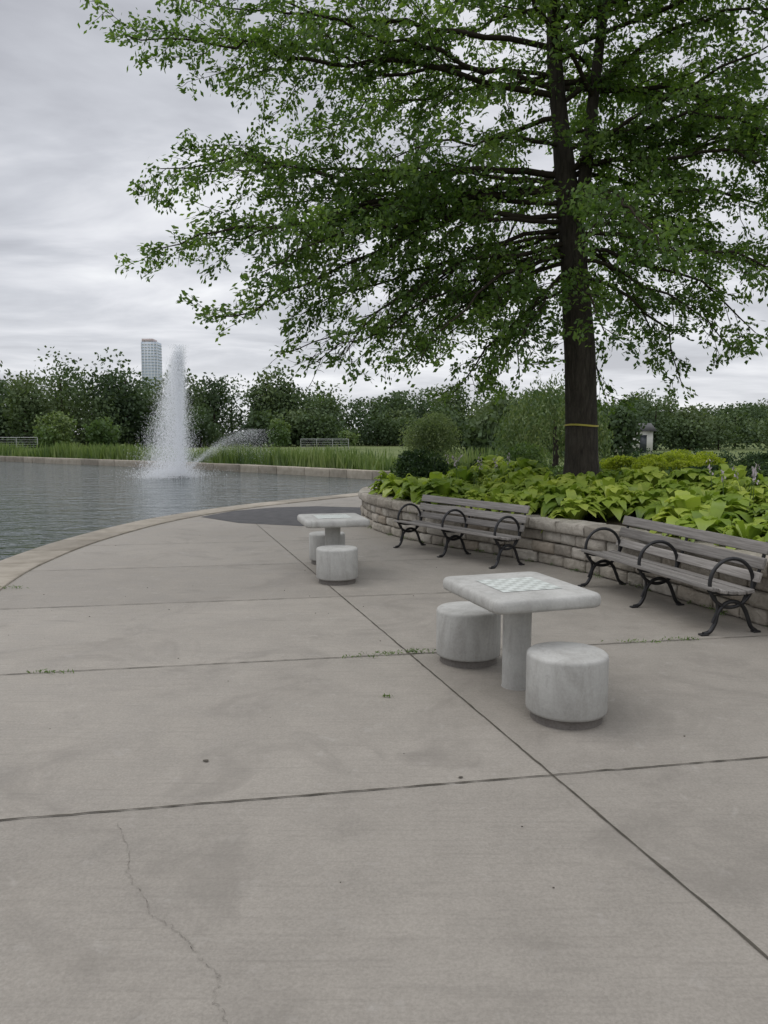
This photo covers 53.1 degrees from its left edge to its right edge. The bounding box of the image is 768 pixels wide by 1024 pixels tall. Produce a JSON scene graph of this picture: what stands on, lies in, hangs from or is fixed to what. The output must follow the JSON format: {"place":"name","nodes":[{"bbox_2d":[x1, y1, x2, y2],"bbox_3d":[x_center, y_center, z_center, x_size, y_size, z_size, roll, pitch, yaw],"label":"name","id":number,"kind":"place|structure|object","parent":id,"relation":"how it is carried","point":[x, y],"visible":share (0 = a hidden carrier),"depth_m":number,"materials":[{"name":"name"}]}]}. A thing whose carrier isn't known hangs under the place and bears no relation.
{"place":"outdoors","nodes":[
{"label":"outdoors","id":0,"kind":"place"},
{"bbox_2d":[141,339,162,395],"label":"office tower","id":1,"kind":"structure","parent":0,"point":[151,358],"depth_m":1464.39,"materials":[{"name":"white glass"}]},
{"bbox_2d":[0,461,379,560],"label":"pond water","id":2,"kind":"structure","parent":0,"point":[42,504],"depth_m":26.26,"materials":[{"name":"grey liquid"}]},
{"bbox_2d":[116,344,276,480],"bbox_3d":[-9.887,-4.678,36.401,7.834,6.566,6.976,4,7,37],"label":"fountain","id":3,"kind":"object","parent":2,"relation":"on","point":[176,406],"visible":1,"depth_m":36.55,"materials":[{"name":"liquid"}]},
{"bbox_2d":[0,496,767,1023],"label":"pavement","id":4,"kind":"structure","parent":0,"point":[468,900],"depth_m":3.47,"materials":[{"name":"concrete"}]},
{"bbox_2d":[117,824,227,1023],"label":"pavement crack","id":5,"kind":"object","parent":4,"relation":"on","point":[172,925],"visible":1,"depth_m":2.57,"materials":[{"name":"grey concrete"}]},
{"bbox_2d":[0,493,357,589],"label":"pond coping","id":6,"kind":"object","parent":4,"relation":"on","point":[13,568],"visible":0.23,"depth_m":12.13,"materials":[{"name":"concrete"}]},
{"bbox_2d":[202,506,360,525],"bbox_3d":[-1.849,0.040,16.279,3.223,0.001,3.843,3,6,24],"label":"asphalt patch","id":7,"kind":"object","parent":4,"relation":"on","point":[281,515],"visible":0.67,"depth_m":16.15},
{"bbox_2d":[309,531,344,564],"bbox_3d":[-0.740,0.465,9.994,0.470,0.399,0.470,4,7,33],"label":"concrete stool","id":8,"kind":"object","parent":4,"relation":"on","point":[316,539],"visible":0.35,"depth_m":9.84,"materials":[{"name":"grey concrete"}]},
{"bbox_2d":[297,513,369,544],"bbox_3d":[-0.620,0.393,9.284,0.760,0.682,0.840,-1,6,-14],"label":"chess table","id":9,"kind":"object","parent":4,"relation":"on","point":[331,523],"visible":0.85,"depth_m":9.04,"materials":[{"name":"stone"}]},
{"bbox_2d":[316,545,357,585],"bbox_3d":[-0.530,0.595,8.681,0.470,0.399,0.470,5,7,41],"label":"concrete stool","id":10,"kind":"object","parent":4,"relation":"on","point":[336,565],"visible":1,"depth_m":8.49,"materials":[{"name":"grey concrete"}]},
{"bbox_2d":[43,545,684,887],"bbox_3d":[-0.938,0.879,7.806,6.238,0.005,10.046,0,6,0],"label":"pavement debris","id":11,"kind":"object","parent":4,"relation":"on","point":[205,760],"visible":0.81,"depth_m":3.92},
{"bbox_2d":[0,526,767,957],"bbox_3d":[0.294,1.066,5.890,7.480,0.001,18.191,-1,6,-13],"label":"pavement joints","id":12,"kind":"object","parent":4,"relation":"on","point":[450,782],"visible":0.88,"depth_m":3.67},
{"bbox_2d":[3,526,766,697],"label":"weeds","id":13,"kind":"object","parent":4,"relation":"on","point":[384,695],"visible":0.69,"depth_m":6.14,"materials":[{"name":"green plant"}]},
{"bbox_2d":[393,494,529,568],"bbox_3d":[0.992,0.224,10.583,0.624,0.774,2.283,-4,7,-33],"label":"park bench","id":14,"kind":"object","parent":4,"relation":"on","point":[499,524],"visible":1,"depth_m":10.50,"materials":[{"name":"grey wood"}]},
{"bbox_2d":[436,601,500,668],"bbox_3d":[0.620,0.895,5.646,0.470,0.399,0.470,-3,7,-30],"label":"concrete stool","id":15,"kind":"object","parent":4,"relation":"on","point":[468,634],"visible":0.91,"depth_m":5.46,"materials":[{"name":"grey concrete"}]},
{"bbox_2d":[443,572,600,690],"bbox_3d":[0.875,0.811,5.054,0.740,0.682,0.880,-2,6,-18],"label":"chess table","id":16,"kind":"object","parent":4,"relation":"on","point":[516,600],"visible":0.98,"depth_m":4.96,"materials":[{"name":"concrete"}]},
{"bbox_2d":[358,486,767,625],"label":"stone retaining wall","id":17,"kind":"structure","parent":4,"relation":"on","point":[558,541],"depth_m":9.49,"materials":[{"name":"grey stone"}]},
{"bbox_2d":[525,642,608,729],"bbox_3d":[1.070,1.008,4.501,0.470,0.399,0.470,-2,6,-17],"label":"concrete stool","id":18,"kind":"object","parent":4,"relation":"on","point":[566,685],"visible":1,"depth_m":4.32,"materials":[{"name":"grey concrete"}]},
{"bbox_2d":[578,516,767,635],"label":"park bench","id":19,"kind":"object","parent":4,"relation":"on","point":[711,585],"visible":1,"depth_m":7.20,"materials":[{"name":"grey wood"}]},
{"bbox_2d":[0,0,767,433],"label":"sky","id":20,"kind":"structure","parent":0,"point":[76,126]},
{"bbox_2d":[28,437,767,470],"bbox_3d":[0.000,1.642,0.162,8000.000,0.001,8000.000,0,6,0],"label":"lawn ground","id":21,"kind":"structure","parent":0,"point":[384,448],"depth_m":94.47,"materials":[{"name":"green plant"}]},
{"bbox_2d":[0,437,37,446],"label":"chain link fence","id":22,"kind":"object","parent":21,"relation":"on","point":[19,437],"visible":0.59,"depth_m":78.48,"materials":[{"name":"metal"}]},
{"bbox_2d":[0,456,389,479],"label":"pond far edging","id":23,"kind":"object","parent":21,"relation":"on","point":[335,472],"visible":0.36,"depth_m":43.21,"materials":[{"name":"concrete"}]},
{"bbox_2d":[32,410,360,447],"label":"lawn trees","id":24,"kind":"object","parent":21,"relation":"on","point":[100,433],"visible":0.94,"depth_m":86.34,"materials":[{"name":"green plant"}]},
{"bbox_2d":[0,441,552,470],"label":"pond reeds","id":25,"kind":"object","parent":21,"relation":"on","point":[327,458],"visible":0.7,"depth_m":43.85,"materials":[{"name":"green plant"}]},
{"bbox_2d":[300,439,348,448],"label":"chain link fence","id":26,"kind":"object","parent":21,"relation":"on","point":[332,444],"visible":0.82,"depth_m":87.05,"materials":[{"name":"metal"}]},
{"bbox_2d":[0,420,766,447],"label":"distant undergrowth","id":27,"kind":"object","parent":21,"relation":"on","point":[240,440],"visible":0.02,"depth_m":118.99,"materials":[{"name":"green plant"}]},
{"bbox_2d":[0,345,767,447],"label":"distant tree line","id":28,"kind":"object","parent":21,"relation":"on","point":[307,420],"visible":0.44,"depth_m":117.55,"materials":[{"name":"green plant"}]},
{"bbox_2d":[492,372,616,469],"bbox_3d":[5.672,-2.730,25.285,4.196,3.782,4.173,0,6,0],"label":"willow tree","id":29,"kind":"object","parent":21,"relation":"on","point":[536,421],"visible":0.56,"depth_m":24.75,"materials":[{"name":"green plant"}]},
{"bbox_2d":[417,386,767,456],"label":"park trees","id":30,"kind":"object","parent":21,"relation":"on","point":[692,432],"visible":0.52,"depth_m":87.48,"materials":[{"name":"green plant"}]},
{"bbox_2d":[625,448,767,464],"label":"clipped hedge","id":31,"kind":"object","parent":21,"relation":"on","point":[729,459],"visible":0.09,"depth_m":22.72,"materials":[{"name":"green plant"}]},
{"bbox_2d":[406,470,665,532],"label":"garden bed ground","id":32,"kind":"structure","parent":0,"point":[613,520],"depth_m":10.10,"materials":[{"name":"soil"}]},
{"bbox_2d":[389,446,451,478],"bbox_3d":[0.680,-0.698,14.205,1.193,1.025,0.875,0,6,0],"label":"dark shrub","id":33,"kind":"object","parent":32,"relation":"on","point":[412,463],"visible":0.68,"depth_m":14.06,"materials":[{"name":"green plant"}]},
{"bbox_2d":[77,0,767,475],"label":"oak tree","id":34,"kind":"object","parent":32,"relation":"on","point":[409,204],"visible":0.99,"depth_m":11.48,"materials":[{"name":"green plant"}]},
{"bbox_2d":[397,410,462,460],"bbox_3d":[0.900,-1.407,14.896,1.285,1.141,1.352,0,6,0],"label":"pale shrub","id":35,"kind":"object","parent":32,"relation":"on","point":[432,435],"visible":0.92,"depth_m":14.69,"materials":[{"name":"green plant"}]},
{"bbox_2d":[449,461,466,469],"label":"garden shrub","id":36,"kind":"object","parent":32,"relation":"on","point":[453,467],"visible":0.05,"depth_m":15.22,"materials":[{"name":"green plant"}]},
{"bbox_2d":[469,459,480,468],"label":"dark shrub","id":37,"kind":"object","parent":32,"relation":"on","point":[475,460],"visible":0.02,"depth_m":14.99,"materials":[{"name":"green plant"}]},
{"bbox_2d":[504,442,552,470],"bbox_3d":[2.978,-0.964,15.922,1.127,0.996,0.910,0,6,0],"label":"garden shrub","id":38,"kind":"object","parent":32,"relation":"on","point":[523,450],"visible":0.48,"depth_m":15.86,"materials":[{"name":"green plant"}]},
{"bbox_2d":[368,455,767,549],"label":"hosta plants","id":39,"kind":"object","parent":32,"relation":"on","point":[688,497],"visible":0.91,"depth_m":10.16,"materials":[{"name":"green plant"}]},
{"bbox_2d":[445,453,759,505],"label":"hosta flowers","id":40,"kind":"object","parent":32,"relation":"on","point":[754,473],"visible":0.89,"depth_m":9.24,"materials":[{"name":"purple plant"}]},
{"bbox_2d":[599,455,635,470],"bbox_3d":[4.367,-0.876,14.328,0.712,0.404,0.623,0,6,0],"label":"yellow shrub","id":41,"kind":"object","parent":32,"relation":"on","point":[613,463],"visible":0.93,"depth_m":14.15,"materials":[{"name":"green plant"}]},
{"bbox_2d":[481,460,767,510],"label":"groundcover plants","id":42,"kind":"object","parent":32,"relation":"on","point":[555,471],"visible":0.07,"depth_m":13.14,"materials":[{"name":"green plant"}]},
{"bbox_2d":[628,457,666,470],"bbox_3d":[4.561,-0.767,13.255,0.637,0.352,0.501,0,6,0],"label":"yellow shrub","id":43,"kind":"object","parent":32,"relation":"on","point":[646,462],"visible":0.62,"depth_m":13.15,"materials":[{"name":"green plant"}]},
{"bbox_2d":[630,454,670,474],"bbox_3d":[4.944,-0.848,14.072,0.774,0.444,0.565,-3,6,-28],"label":"yellow shrub","id":44,"kind":"object","parent":32,"relation":"on","point":[660,458],"visible":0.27,"depth_m":13.92,"materials":[{"name":"green plant"}]},
{"bbox_2d":[660,449,690,455],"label":"yellow shrub","id":45,"kind":"object","parent":32,"relation":"on","point":[687,452],"visible":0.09,"depth_m":14.97,"materials":[{"name":"green plant"}]},
{"bbox_2d":[666,460,695,472],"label":"yellow shrub","id":46,"kind":"object","parent":32,"relation":"on","point":[679,464],"visible":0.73,"depth_m":13.38,"materials":[{"name":"green plant"}]},
{"bbox_2d":[663,453,706,466],"bbox_3d":[5.512,-0.881,14.321,0.831,0.464,0.805,-5,7,-40],"label":"yellow shrub","id":47,"kind":"object","parent":32,"relation":"on","point":[670,457],"visible":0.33,"depth_m":14.16,"materials":[{"name":"green plant"}]},
{"bbox_2d":[680,465,718,475],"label":"groundcover shrub","id":48,"kind":"object","parent":32,"relation":"on","point":[712,468],"visible":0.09,"depth_m":12.02,"materials":[{"name":"green plant"}]},
{"bbox_2d":[690,451,727,464],"bbox_3d":[6.060,-0.923,14.507,0.792,0.466,0.673,3,7,31],"label":"yellow shrub","id":49,"kind":"object","parent":32,"relation":"on","point":[702,455],"visible":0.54,"depth_m":14.35,"materials":[{"name":"green plant"}]},
{"bbox_2d":[730,458,767,468],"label":"groundcover shrub","id":50,"kind":"object","parent":32,"relation":"on","point":[757,462],"visible":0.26,"depth_m":11.51,"materials":[{"name":"green plant"}]},
{"bbox_2d":[745,465,767,480],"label":"groundcover shrub","id":51,"kind":"object","parent":32,"relation":"on","point":[764,473],"visible":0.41,"depth_m":10.51,"materials":[{"name":"green plant"}]},
{"bbox_2d":[746,452,767,459],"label":"groundcover shrub","id":52,"kind":"object","parent":32,"relation":"on","point":[758,456],"visible":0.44,"depth_m":12.10,"materials":[{"name":"green plant"}]},
{"bbox_2d":[615,423,656,452],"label":"park pavilion","id":53,"kind":"structure","parent":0,"point":[646,440],"depth_m":73.69,"materials":[{"name":"white stone"}]},
{"bbox_2d":[640,435,646,452],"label":"door","id":54,"kind":"structure","parent":53,"relation":"in","point":[643,440],"depth_m":73.67,"materials":[{"name":"grey glass"}]}
]}

